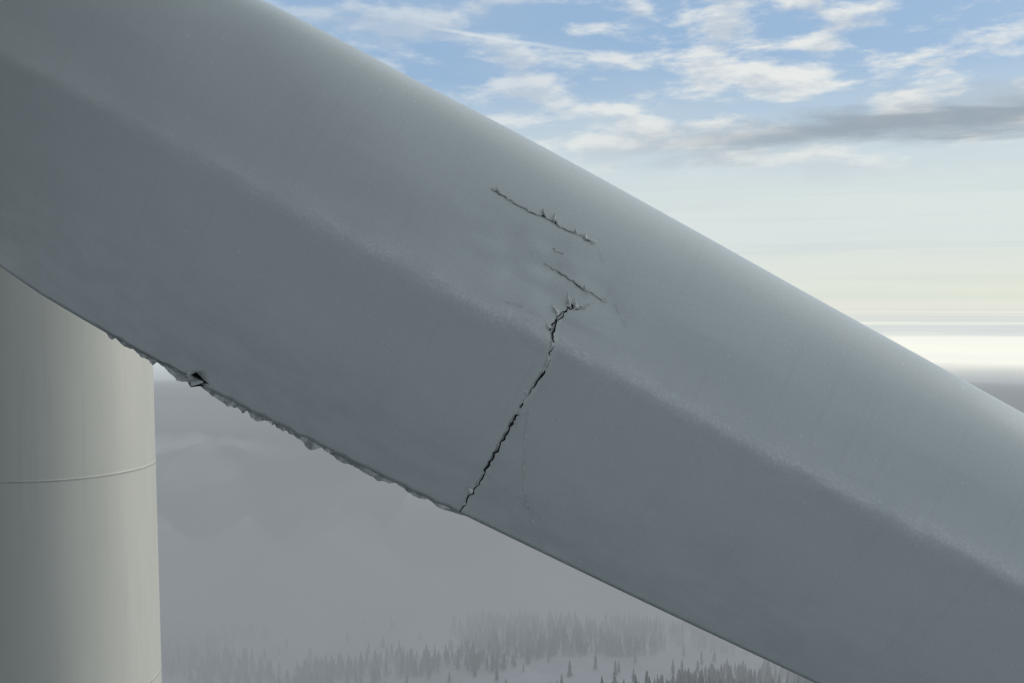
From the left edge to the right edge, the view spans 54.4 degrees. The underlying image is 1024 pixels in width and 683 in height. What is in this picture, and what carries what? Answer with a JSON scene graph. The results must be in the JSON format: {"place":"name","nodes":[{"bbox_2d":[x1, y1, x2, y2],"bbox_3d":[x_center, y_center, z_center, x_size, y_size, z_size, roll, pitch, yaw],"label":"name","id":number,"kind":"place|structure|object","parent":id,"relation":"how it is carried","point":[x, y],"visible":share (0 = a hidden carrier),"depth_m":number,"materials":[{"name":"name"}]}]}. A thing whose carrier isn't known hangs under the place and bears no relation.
{"place":"outdoors","nodes":[
{"label":"outdoors","id":0,"kind":"place"},
{"bbox_2d":[0,0,1023,682],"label":"wind turbine blade","id":1,"kind":"object","parent":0,"point":[310,236],"visible":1,"depth_m":8.20,"materials":[{"name":"plastic"}]},
{"bbox_2d":[153,302,1023,404],"bbox_3d":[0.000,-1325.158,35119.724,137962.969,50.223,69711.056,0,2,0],"label":"cloud","id":2,"kind":"structure","parent":0,"point":[979,345],"depth_m":3115.63,"materials":[{"name":"white"}]},
{"bbox_2d":[154,395,1023,682],"bbox_3d":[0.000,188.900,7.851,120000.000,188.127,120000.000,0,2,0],"label":"ground","id":3,"kind":"structure","parent":0,"point":[294,539],"depth_m":906.53,"materials":[{"name":"grey snow"}]},
{"bbox_2d":[0,267,161,682],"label":"wind turbine tower","id":4,"kind":"structure","parent":3,"relation":"on","point":[79,585],"depth_m":21.99,"materials":[{"name":"metal"}]},
{"bbox_2d":[160,608,813,682],"bbox_3d":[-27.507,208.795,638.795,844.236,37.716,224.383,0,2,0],"label":"conifer forest","id":5,"kind":"object","parent":3,"relation":"on","point":[476,638],"visible":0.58,"depth_m":675.01,"materials":[{"name":"grey plant"}]},
{"bbox_2d":[264,0,1023,301],"label":"sky","id":6,"kind":"structure","parent":0,"point":[845,150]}
]}

